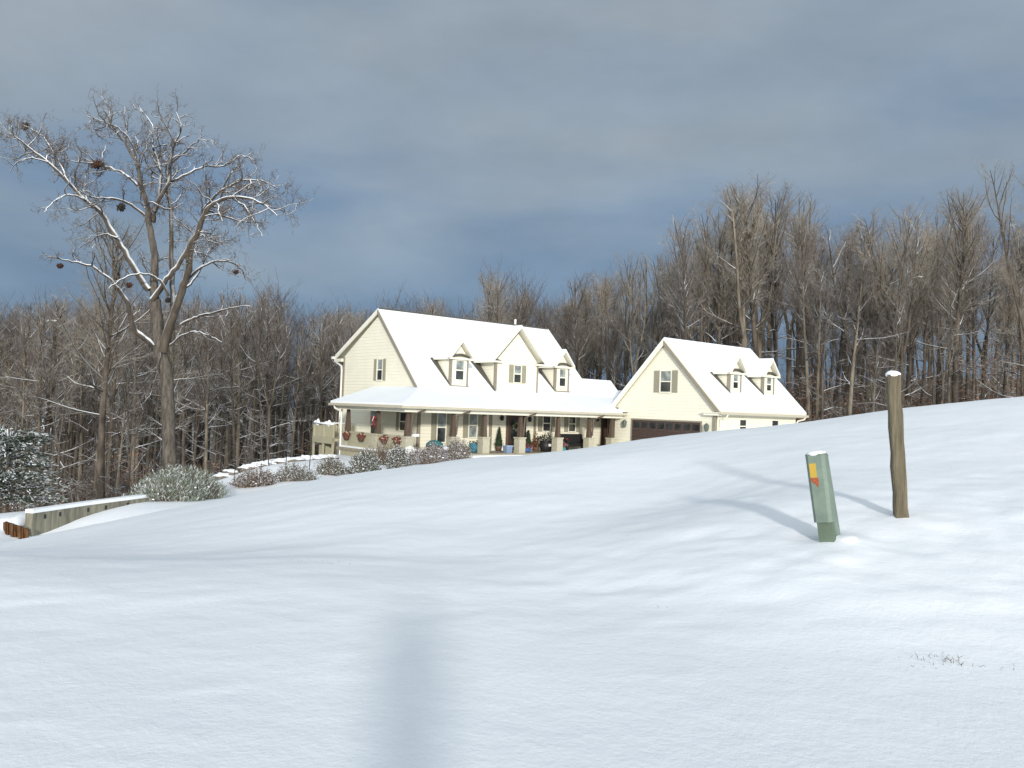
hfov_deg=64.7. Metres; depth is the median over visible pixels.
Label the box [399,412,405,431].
window
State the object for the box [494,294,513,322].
bare tree
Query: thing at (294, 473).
shrub
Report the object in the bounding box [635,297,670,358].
bare tree
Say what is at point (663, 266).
bare tree
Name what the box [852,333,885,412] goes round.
bare tree
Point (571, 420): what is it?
window
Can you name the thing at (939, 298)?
bare tree
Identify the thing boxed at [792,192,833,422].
bare tree
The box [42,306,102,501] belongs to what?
bare tree
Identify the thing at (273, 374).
bare tree
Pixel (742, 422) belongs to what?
window
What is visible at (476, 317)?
bare tree
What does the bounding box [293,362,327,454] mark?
bare tree
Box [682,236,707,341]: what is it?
bare tree
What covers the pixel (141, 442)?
bare tree
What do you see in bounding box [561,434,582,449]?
settee
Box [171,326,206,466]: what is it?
bare tree
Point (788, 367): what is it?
bare tree
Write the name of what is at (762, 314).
bare tree
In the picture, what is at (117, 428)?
bare tree
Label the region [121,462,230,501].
shrub
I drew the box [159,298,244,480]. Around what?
bare tree
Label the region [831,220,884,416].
bare tree
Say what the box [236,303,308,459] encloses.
bare tree
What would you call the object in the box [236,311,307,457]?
bare tree
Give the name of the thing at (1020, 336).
bare tree
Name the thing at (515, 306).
bare tree
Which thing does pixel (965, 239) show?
bare tree
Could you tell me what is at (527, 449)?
potted plant
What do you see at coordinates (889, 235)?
bare tree
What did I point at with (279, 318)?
bare tree
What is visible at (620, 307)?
bare tree
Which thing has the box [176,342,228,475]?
bare tree
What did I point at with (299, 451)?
bare tree
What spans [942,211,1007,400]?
bare tree
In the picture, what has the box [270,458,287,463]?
border stone
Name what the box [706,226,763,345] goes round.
bare tree
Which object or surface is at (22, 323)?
bare tree
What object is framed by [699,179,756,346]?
bare tree
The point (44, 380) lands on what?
bare tree
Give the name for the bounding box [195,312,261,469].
bare tree
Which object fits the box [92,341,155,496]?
bare tree
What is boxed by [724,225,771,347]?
bare tree
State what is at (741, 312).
bare tree
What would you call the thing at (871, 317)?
bare tree
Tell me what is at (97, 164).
squirrel nest
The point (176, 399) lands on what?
bare tree
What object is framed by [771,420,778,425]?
window
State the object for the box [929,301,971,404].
bare tree
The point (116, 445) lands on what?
bare tree
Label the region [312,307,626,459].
house
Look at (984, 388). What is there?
bare tree
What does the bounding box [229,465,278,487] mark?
shrub
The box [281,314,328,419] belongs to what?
bare tree
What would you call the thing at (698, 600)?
ground
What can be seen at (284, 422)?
bare tree
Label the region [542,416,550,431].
window
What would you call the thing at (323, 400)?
bare tree
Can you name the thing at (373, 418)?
bow
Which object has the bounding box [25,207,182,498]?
bare tree
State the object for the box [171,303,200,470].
bare tree
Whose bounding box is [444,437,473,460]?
shrub
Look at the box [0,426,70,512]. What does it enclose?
evergreen tree
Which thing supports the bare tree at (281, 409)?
on the ground at (698, 600)
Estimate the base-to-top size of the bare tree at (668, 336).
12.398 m
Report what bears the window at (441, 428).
in the house
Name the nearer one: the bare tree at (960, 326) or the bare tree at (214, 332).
the bare tree at (214, 332)
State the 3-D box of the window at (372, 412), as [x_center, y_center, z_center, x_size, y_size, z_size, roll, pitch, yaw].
[-7.690,2.255,45.011,0.090,1.600,0.820,4,-2,-40]
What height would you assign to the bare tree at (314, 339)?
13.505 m
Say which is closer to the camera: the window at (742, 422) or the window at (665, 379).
the window at (742, 422)
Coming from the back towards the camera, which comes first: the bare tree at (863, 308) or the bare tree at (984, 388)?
the bare tree at (863, 308)
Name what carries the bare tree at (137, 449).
on the ground at (698, 600)
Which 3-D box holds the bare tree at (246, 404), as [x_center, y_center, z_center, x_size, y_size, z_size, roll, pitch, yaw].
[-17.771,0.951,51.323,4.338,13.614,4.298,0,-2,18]
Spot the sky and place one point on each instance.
(438, 139)
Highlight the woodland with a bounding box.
[0,253,1023,502]
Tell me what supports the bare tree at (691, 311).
on the ground at (698, 600)
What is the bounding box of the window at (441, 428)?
[436,413,446,442]
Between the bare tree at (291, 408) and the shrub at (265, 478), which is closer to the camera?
the shrub at (265, 478)
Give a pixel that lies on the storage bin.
(507, 448)
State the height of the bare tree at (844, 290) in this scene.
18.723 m
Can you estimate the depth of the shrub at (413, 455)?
35.74 m
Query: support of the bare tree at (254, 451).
on the ground at (698, 600)
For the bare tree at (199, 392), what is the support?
on the ground at (698, 600)
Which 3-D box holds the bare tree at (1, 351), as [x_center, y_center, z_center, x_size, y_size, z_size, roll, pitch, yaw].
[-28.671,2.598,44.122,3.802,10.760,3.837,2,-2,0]
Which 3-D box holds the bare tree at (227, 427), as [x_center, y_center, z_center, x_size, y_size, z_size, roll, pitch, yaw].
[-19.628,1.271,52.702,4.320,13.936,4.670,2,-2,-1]
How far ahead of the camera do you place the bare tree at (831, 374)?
58.17 m
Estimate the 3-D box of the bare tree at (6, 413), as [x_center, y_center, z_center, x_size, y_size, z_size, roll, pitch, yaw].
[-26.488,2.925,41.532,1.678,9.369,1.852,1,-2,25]
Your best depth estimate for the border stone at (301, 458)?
35.98 m
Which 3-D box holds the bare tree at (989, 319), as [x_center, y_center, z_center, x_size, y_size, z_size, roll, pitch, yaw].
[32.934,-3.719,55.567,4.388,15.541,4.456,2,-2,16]
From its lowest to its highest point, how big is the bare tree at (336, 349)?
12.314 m
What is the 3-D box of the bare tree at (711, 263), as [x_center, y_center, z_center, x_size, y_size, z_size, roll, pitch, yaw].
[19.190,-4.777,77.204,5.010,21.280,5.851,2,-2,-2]
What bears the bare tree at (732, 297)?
on the ground at (698, 600)
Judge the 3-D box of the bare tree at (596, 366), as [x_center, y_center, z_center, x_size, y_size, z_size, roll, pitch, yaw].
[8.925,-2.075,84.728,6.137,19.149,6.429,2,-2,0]
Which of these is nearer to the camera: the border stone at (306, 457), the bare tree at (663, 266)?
the border stone at (306, 457)
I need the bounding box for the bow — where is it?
[371,416,375,426]
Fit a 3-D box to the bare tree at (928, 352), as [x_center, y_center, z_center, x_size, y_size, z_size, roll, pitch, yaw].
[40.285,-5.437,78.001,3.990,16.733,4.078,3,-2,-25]
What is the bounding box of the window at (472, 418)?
[468,414,477,437]
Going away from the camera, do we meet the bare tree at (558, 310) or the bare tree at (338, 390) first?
the bare tree at (338, 390)
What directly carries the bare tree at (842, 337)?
on the ground at (698, 600)
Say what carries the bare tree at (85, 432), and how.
on the ground at (698, 600)
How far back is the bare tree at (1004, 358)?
47.33 m
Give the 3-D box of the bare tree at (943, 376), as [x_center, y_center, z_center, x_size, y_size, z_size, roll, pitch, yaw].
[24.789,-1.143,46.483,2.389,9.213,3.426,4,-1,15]
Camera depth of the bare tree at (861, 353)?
70.80 m
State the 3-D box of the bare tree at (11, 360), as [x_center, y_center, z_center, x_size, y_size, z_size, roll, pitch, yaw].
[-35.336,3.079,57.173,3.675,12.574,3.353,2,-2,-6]
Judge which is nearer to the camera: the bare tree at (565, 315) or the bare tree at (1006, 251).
the bare tree at (1006, 251)
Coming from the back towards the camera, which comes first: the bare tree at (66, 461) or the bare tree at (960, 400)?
the bare tree at (960, 400)
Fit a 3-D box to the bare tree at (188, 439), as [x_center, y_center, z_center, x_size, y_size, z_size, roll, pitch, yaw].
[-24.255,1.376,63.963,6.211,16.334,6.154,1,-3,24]
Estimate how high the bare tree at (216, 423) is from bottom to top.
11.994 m
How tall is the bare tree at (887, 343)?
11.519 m
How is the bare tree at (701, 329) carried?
on the ground at (698, 600)
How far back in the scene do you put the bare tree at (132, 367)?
74.32 m
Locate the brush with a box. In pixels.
[0,329,1023,512]
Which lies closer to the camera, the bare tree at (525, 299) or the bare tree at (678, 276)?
the bare tree at (678, 276)
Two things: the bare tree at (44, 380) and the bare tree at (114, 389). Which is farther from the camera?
the bare tree at (44, 380)
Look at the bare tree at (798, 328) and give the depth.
63.19 m
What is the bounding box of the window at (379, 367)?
[376,358,383,380]
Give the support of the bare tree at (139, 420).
on the ground at (698, 600)
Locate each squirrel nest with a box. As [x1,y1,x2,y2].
[56,263,63,268]
[89,158,103,171]
[116,202,125,211]
[126,282,132,287]
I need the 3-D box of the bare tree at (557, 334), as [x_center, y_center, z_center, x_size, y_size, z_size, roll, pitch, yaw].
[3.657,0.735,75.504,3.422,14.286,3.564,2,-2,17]
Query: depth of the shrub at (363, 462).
32.98 m
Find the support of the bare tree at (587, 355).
on the ground at (698, 600)
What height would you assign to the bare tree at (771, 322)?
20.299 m
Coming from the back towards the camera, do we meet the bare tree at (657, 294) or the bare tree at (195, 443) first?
the bare tree at (657, 294)
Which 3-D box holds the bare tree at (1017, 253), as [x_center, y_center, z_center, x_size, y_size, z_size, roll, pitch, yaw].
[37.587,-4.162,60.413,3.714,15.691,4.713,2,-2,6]
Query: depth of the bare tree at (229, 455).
61.42 m
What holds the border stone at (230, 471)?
on the ground at (698, 600)
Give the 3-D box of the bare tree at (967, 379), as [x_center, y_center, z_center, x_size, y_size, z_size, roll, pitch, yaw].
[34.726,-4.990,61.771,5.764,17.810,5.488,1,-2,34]
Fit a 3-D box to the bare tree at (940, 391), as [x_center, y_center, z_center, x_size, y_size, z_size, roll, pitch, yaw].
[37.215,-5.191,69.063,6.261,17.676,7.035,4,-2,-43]
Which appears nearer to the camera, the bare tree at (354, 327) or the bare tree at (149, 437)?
the bare tree at (149, 437)
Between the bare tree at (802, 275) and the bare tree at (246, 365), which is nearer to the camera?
the bare tree at (802, 275)
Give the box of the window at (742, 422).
[739,419,746,428]
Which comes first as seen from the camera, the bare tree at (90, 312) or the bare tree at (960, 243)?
the bare tree at (960, 243)
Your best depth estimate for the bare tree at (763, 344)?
74.19 m
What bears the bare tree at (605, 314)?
on the ground at (698, 600)
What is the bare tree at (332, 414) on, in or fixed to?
on the ground at (698, 600)
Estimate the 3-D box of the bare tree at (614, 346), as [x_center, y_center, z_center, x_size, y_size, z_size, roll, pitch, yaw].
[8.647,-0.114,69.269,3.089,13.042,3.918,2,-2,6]
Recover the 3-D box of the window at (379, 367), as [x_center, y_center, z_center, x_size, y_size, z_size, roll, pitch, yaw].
[-7.323,-0.792,44.795,0.090,1.240,0.660,4,-2,-40]
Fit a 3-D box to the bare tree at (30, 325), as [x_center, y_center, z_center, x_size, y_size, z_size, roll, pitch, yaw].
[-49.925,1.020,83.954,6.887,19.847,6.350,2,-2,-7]
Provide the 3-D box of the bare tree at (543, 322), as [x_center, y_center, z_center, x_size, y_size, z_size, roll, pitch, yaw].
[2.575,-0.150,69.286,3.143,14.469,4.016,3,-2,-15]
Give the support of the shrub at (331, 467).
on the ground at (698, 600)
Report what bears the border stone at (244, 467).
on the ground at (698, 600)
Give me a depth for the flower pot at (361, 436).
41.31 m
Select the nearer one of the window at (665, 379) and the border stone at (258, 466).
the border stone at (258, 466)
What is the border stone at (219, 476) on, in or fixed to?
on the ground at (698, 600)
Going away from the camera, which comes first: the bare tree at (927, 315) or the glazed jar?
the glazed jar
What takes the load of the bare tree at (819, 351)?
on the ground at (698, 600)
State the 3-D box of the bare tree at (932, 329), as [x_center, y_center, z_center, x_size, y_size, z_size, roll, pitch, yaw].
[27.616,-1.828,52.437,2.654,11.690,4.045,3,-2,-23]
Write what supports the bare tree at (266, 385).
on the ground at (698, 600)
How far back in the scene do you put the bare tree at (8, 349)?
65.51 m
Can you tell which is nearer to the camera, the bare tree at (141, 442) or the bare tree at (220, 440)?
the bare tree at (220, 440)
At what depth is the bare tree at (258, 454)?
60.86 m
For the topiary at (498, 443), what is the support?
on the house
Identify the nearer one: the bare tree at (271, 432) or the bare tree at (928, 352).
the bare tree at (271, 432)
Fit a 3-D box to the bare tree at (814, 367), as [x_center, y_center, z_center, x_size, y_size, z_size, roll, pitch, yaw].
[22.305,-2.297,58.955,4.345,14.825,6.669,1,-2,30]
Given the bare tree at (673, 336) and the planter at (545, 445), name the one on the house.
the planter at (545, 445)
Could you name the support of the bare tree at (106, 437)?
on the ground at (698, 600)
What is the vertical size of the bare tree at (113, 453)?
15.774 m
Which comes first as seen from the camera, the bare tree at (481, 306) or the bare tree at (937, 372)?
the bare tree at (937, 372)
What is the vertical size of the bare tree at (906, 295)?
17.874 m
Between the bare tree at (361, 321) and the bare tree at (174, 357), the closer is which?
the bare tree at (174, 357)
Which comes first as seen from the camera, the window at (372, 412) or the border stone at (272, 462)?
the border stone at (272, 462)
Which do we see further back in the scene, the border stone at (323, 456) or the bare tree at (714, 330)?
the bare tree at (714, 330)
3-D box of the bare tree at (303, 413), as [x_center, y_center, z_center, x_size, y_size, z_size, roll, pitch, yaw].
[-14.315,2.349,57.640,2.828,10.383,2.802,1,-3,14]
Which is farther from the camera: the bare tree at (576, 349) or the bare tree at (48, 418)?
the bare tree at (576, 349)
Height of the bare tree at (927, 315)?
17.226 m
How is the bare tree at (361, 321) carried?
on the ground at (698, 600)
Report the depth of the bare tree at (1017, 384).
55.65 m
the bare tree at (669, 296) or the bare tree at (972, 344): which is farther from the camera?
the bare tree at (669, 296)
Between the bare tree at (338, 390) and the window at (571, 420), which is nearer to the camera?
the window at (571, 420)
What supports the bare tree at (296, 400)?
on the ground at (698, 600)
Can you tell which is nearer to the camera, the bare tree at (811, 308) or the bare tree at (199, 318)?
the bare tree at (199, 318)
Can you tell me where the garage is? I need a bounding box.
[611,337,808,442]
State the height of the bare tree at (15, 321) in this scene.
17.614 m
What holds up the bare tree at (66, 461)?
on the ground at (698, 600)
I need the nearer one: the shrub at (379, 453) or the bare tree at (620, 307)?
the shrub at (379, 453)
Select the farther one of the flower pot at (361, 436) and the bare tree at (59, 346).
the bare tree at (59, 346)
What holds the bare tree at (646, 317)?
on the ground at (698, 600)
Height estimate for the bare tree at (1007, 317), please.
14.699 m
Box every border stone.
[211,472,232,479]
[221,469,237,474]
[237,464,251,471]
[246,464,263,468]
[251,461,270,465]
[264,460,276,464]
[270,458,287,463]
[282,457,300,461]
[291,457,304,460]
[300,455,313,459]
[309,455,321,459]
[317,454,332,458]
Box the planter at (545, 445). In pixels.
[536,431,551,451]
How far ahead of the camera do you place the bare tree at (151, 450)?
52.73 m
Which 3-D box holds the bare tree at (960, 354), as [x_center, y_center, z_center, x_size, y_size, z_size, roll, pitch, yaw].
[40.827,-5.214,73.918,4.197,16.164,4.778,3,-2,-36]
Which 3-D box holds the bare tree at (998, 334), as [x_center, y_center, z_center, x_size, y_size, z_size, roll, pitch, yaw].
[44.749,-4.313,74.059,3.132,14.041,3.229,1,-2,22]
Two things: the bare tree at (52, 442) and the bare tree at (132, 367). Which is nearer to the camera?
the bare tree at (52, 442)
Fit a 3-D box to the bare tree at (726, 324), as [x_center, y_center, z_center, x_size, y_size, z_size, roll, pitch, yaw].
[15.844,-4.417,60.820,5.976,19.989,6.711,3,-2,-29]
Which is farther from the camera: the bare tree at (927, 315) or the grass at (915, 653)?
the bare tree at (927, 315)
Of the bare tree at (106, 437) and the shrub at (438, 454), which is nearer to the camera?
the shrub at (438, 454)
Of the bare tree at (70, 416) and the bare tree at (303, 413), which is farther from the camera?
the bare tree at (303, 413)
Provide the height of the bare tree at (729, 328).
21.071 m
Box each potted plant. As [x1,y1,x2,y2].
[525,442,532,451]
[531,432,539,450]
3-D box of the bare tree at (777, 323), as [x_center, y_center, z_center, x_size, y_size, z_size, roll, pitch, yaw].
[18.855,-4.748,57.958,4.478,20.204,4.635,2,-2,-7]
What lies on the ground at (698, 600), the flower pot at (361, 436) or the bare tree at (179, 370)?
the bare tree at (179, 370)
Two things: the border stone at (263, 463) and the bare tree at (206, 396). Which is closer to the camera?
the border stone at (263, 463)
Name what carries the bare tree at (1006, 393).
on the ground at (698, 600)
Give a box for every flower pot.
[342,431,350,439]
[356,432,365,440]
[379,434,388,443]
[391,436,401,444]
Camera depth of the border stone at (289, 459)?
35.56 m
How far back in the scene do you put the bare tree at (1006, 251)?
42.33 m
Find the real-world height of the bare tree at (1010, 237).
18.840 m
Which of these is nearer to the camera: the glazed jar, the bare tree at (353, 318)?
the glazed jar
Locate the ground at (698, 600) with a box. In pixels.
[0,378,1023,767]
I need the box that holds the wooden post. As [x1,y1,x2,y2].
[885,370,908,517]
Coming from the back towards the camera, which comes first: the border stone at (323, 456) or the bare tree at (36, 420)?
the bare tree at (36, 420)
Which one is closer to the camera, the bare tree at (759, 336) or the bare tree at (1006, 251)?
the bare tree at (1006, 251)
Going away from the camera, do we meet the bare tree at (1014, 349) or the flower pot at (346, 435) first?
the flower pot at (346, 435)
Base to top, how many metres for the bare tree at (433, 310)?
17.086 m
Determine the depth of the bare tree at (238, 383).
50.08 m
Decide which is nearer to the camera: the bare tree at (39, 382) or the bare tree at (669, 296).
the bare tree at (39, 382)
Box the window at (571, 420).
[568,417,575,431]
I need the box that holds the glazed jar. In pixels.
[469,440,477,452]
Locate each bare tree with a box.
[0,85,318,473]
[0,293,90,506]
[0,302,23,421]
[0,312,34,418]
[0,312,89,505]
[0,313,25,424]
[0,314,56,510]
[0,321,22,509]
[0,335,21,430]
[0,338,35,438]
[0,342,21,471]
[0,347,43,511]
[0,390,22,428]
[1,304,50,493]
[2,303,24,423]
[2,326,54,510]
[4,309,42,426]
[9,300,78,506]
[12,305,44,511]
[15,302,76,470]
[15,303,99,503]
[16,298,42,447]
[22,299,75,507]
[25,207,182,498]
[25,317,81,507]
[28,297,95,505]
[29,303,115,501]
[31,308,127,502]
[32,337,94,504]
[41,303,69,445]
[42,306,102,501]
[47,315,96,503]
[49,299,90,483]
[60,316,101,423]
[64,300,132,467]
[73,295,149,486]
[73,349,129,494]
[76,297,104,460]
[82,341,100,500]
[83,305,129,497]
[84,314,145,482]
[85,345,147,498]
[89,305,124,443]
[90,312,132,493]
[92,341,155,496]
[95,303,159,497]
[101,296,180,491]
[105,343,168,495]
[107,291,201,491]
[116,303,176,441]
[118,289,183,449]
[118,310,148,483]
[119,296,171,482]
[126,316,166,475]
[128,314,193,480]
[129,336,180,472]
[131,303,187,482]
[138,299,213,459]
[155,296,205,424]
[156,297,213,432]
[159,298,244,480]
[159,342,188,433]
[165,306,190,419]
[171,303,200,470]
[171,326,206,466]
[174,299,213,471]
[174,330,216,464]
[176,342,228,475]
[176,345,240,471]
[177,295,272,473]
[182,309,214,434]
[185,293,216,474]
[185,328,251,479]
[189,292,275,471]
[190,300,250,469]
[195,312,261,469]
[195,316,247,450]
[202,310,249,473]
[203,296,260,465]
[204,318,251,468]
[212,344,243,469]
[214,295,261,468]
[225,289,271,463]
[226,302,313,459]
[230,306,296,460]
[232,284,287,462]
[232,304,289,461]
[234,303,266,465]
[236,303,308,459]
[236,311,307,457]
[248,323,298,457]
[250,286,294,460]
[252,317,293,457]
[256,298,295,419]
[256,316,297,437]
[257,315,319,456]
[261,342,300,460]
[270,360,308,453]
[275,344,318,456]
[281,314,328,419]
[287,312,334,420]
[287,315,338,424]
[292,336,327,454]
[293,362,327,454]
[296,310,350,454]
[298,345,329,454]
[305,310,339,424]
[310,317,346,454]
[311,306,362,421]
[312,337,346,454]
[313,315,339,421]
[322,304,349,421]
[323,308,358,445]
[336,314,366,339]
[339,308,370,369]
[345,312,372,333]
[346,301,386,336]
[416,295,446,315]
[466,299,487,318]
[470,271,514,322]
[475,265,508,322]
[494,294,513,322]
[502,292,531,323]
[507,292,530,324]
[508,286,538,326]
[508,291,533,325]
[533,300,559,340]
[546,317,563,345]
[547,297,581,348]
[551,272,596,371]
[554,297,581,376]
[557,304,593,374]
[561,281,597,378]
[575,284,603,378]
[577,271,624,389]
[582,267,628,386]
[590,272,651,382]
[594,274,644,378]
[596,309,626,388]
[604,268,643,385]
[611,280,656,385]
[612,249,687,359]
[616,309,642,389]
[627,263,665,371]
[633,256,683,364]
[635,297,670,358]
[637,253,689,357]
[641,249,700,338]
[642,291,675,360]
[650,218,717,347]
[653,226,756,342]
[656,287,684,340]
[658,219,736,342]
[660,269,683,332]
[661,207,769,344]
[671,232,725,342]
[675,262,713,339]
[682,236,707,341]
[683,194,761,345]
[684,196,771,354]
[689,170,801,357]
[697,226,773,346]
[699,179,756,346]
[699,224,728,341]
[703,180,774,347]
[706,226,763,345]
[724,195,797,372]
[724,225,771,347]
[747,189,794,364]
[747,189,809,357]
[747,211,800,380]
[750,181,801,357]
[752,178,808,378]
[758,209,835,421]
[760,194,818,394]
[763,200,825,421]
[781,215,847,421]
[783,218,831,410]
[784,223,848,413]
[784,266,841,420]
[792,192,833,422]
[792,257,845,420]
[794,265,859,419]
[795,206,924,416]
[810,248,844,365]
[815,298,847,417]
[822,230,868,417]
[825,227,897,414]
[828,218,865,405]
[828,230,864,376]
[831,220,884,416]
[833,245,888,403]
[834,255,912,415]
[839,247,897,407]
[843,207,903,414]
[843,233,918,409]
[846,194,946,407]
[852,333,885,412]
[857,256,936,407]
[858,234,906,380]
[860,220,941,407]
[863,276,920,376]
[864,231,928,371]
[864,294,894,411]
[864,306,910,411]
[865,191,974,407]
[865,281,905,410]
[895,212,969,405]
[902,180,1021,402]
[906,257,940,403]
[907,265,961,404]
[912,226,949,404]
[914,219,997,403]
[916,236,971,401]
[927,204,989,401]
[928,183,1008,401]
[929,199,1001,401]
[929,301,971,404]
[930,286,967,403]
[933,232,988,382]
[934,245,966,401]
[938,229,1023,399]
[939,273,983,402]
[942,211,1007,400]
[952,274,1011,399]
[961,218,1021,399]
[969,156,1023,397]
[971,258,1023,397]
[971,330,995,399]
[972,333,1016,400]
[980,228,1023,367]
[981,284,1015,397]
[982,263,1008,397]
[988,210,1023,296]
[988,246,1021,394]
[988,277,1023,395]
[993,296,1023,396]
[994,263,1023,396]
[1004,210,1023,270]
[1012,284,1023,395]
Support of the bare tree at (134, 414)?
on the ground at (698, 600)
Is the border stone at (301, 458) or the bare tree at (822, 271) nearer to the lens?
the border stone at (301, 458)
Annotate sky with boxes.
[0,0,1023,407]
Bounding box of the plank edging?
[0,513,28,538]
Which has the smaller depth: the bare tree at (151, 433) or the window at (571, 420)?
the bare tree at (151, 433)
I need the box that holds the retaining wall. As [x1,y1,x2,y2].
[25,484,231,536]
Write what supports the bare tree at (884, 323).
on the ground at (698, 600)
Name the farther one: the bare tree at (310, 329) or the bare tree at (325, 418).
the bare tree at (325, 418)
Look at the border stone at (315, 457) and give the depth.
37.00 m
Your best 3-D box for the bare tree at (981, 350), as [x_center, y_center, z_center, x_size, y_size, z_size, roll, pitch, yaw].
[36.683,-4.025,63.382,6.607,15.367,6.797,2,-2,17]
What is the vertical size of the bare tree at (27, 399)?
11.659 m
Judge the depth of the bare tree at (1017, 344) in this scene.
57.09 m
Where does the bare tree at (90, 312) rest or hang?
on the ground at (698, 600)
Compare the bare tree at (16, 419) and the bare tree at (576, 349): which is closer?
the bare tree at (16, 419)
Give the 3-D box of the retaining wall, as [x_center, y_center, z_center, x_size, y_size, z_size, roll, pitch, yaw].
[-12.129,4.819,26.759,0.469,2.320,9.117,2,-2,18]
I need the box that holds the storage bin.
[502,445,512,452]
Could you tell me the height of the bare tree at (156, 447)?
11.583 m
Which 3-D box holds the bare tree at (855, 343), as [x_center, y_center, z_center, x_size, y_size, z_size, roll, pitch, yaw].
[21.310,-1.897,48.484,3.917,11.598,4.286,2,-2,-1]
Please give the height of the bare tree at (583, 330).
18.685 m
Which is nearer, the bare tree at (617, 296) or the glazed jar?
the glazed jar
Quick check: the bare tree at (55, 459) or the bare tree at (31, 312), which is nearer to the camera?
the bare tree at (31, 312)
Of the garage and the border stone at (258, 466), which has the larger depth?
the garage
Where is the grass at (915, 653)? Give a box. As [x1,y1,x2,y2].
[256,557,1014,669]
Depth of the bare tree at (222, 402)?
59.77 m
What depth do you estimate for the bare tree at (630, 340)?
60.57 m
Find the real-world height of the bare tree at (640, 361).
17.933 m
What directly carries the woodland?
on the ground at (698, 600)
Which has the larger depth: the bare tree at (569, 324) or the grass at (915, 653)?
the bare tree at (569, 324)
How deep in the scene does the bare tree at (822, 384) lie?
49.49 m
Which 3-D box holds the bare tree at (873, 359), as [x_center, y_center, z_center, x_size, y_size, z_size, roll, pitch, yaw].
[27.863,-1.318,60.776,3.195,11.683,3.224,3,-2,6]
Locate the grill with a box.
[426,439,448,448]
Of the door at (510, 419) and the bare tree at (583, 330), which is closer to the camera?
the door at (510, 419)
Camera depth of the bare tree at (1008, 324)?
53.03 m
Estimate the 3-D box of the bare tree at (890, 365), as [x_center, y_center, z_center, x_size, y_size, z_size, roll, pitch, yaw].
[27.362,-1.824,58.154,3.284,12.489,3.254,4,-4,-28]
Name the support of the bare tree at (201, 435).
on the ground at (698, 600)
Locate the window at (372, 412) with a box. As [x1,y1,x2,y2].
[369,410,376,432]
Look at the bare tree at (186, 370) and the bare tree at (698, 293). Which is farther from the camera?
the bare tree at (698, 293)
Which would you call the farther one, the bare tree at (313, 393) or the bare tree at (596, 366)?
the bare tree at (596, 366)
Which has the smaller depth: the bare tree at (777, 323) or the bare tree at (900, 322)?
the bare tree at (900, 322)
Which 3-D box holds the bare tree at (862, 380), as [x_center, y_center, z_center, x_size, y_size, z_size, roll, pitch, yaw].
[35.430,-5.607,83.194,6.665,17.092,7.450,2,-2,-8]
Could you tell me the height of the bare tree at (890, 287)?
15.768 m
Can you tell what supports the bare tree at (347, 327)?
on the ground at (698, 600)
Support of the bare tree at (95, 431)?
on the ground at (698, 600)
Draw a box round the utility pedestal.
[805,450,857,542]
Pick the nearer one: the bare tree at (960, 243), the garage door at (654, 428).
the garage door at (654, 428)
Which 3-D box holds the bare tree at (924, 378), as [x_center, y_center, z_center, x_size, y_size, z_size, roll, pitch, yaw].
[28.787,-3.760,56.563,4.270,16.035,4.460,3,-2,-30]
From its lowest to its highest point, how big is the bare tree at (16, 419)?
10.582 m
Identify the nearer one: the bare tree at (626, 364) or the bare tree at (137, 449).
the bare tree at (137, 449)
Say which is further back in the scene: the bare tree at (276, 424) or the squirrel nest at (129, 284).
the bare tree at (276, 424)
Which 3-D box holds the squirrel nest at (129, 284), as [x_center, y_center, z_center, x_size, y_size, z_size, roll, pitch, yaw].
[-13.358,-3.444,28.207,0.264,0.274,0.264,2,-2,0]
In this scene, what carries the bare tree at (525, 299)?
on the ground at (698, 600)
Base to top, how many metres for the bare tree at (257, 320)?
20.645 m
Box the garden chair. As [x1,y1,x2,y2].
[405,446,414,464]
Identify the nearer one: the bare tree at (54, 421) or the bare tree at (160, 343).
the bare tree at (160, 343)
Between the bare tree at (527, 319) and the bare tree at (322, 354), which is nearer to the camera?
the bare tree at (322, 354)
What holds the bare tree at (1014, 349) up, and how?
on the ground at (698, 600)
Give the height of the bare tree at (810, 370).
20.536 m
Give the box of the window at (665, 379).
[659,370,671,392]
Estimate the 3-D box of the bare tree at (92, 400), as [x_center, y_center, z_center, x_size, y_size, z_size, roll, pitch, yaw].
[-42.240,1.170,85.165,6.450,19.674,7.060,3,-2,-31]
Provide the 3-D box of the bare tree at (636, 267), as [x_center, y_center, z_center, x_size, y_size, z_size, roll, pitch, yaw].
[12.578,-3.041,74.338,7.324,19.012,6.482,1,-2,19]
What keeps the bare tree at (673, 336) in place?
on the ground at (698, 600)
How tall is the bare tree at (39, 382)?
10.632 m
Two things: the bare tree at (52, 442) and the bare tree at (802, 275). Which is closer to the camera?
the bare tree at (52, 442)
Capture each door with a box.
[505,415,524,449]
[600,418,609,445]
[630,418,701,440]
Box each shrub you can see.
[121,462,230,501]
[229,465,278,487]
[273,462,319,481]
[313,455,346,475]
[344,448,384,473]
[363,442,396,464]
[381,444,412,468]
[407,446,430,464]
[416,440,449,463]
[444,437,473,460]
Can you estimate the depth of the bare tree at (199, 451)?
81.51 m
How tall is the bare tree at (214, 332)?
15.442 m
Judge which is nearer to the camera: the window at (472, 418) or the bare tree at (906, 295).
the window at (472, 418)
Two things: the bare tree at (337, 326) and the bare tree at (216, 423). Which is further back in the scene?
the bare tree at (337, 326)
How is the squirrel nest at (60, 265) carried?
attached to the bare tree at (160, 343)
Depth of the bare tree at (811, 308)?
70.28 m
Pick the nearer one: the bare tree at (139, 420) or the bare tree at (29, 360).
the bare tree at (139, 420)
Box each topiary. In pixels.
[494,427,503,450]
[525,430,531,447]
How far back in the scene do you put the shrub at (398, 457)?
33.75 m
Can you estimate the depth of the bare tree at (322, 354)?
56.79 m
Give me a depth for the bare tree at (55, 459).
78.77 m
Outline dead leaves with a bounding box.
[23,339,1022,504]

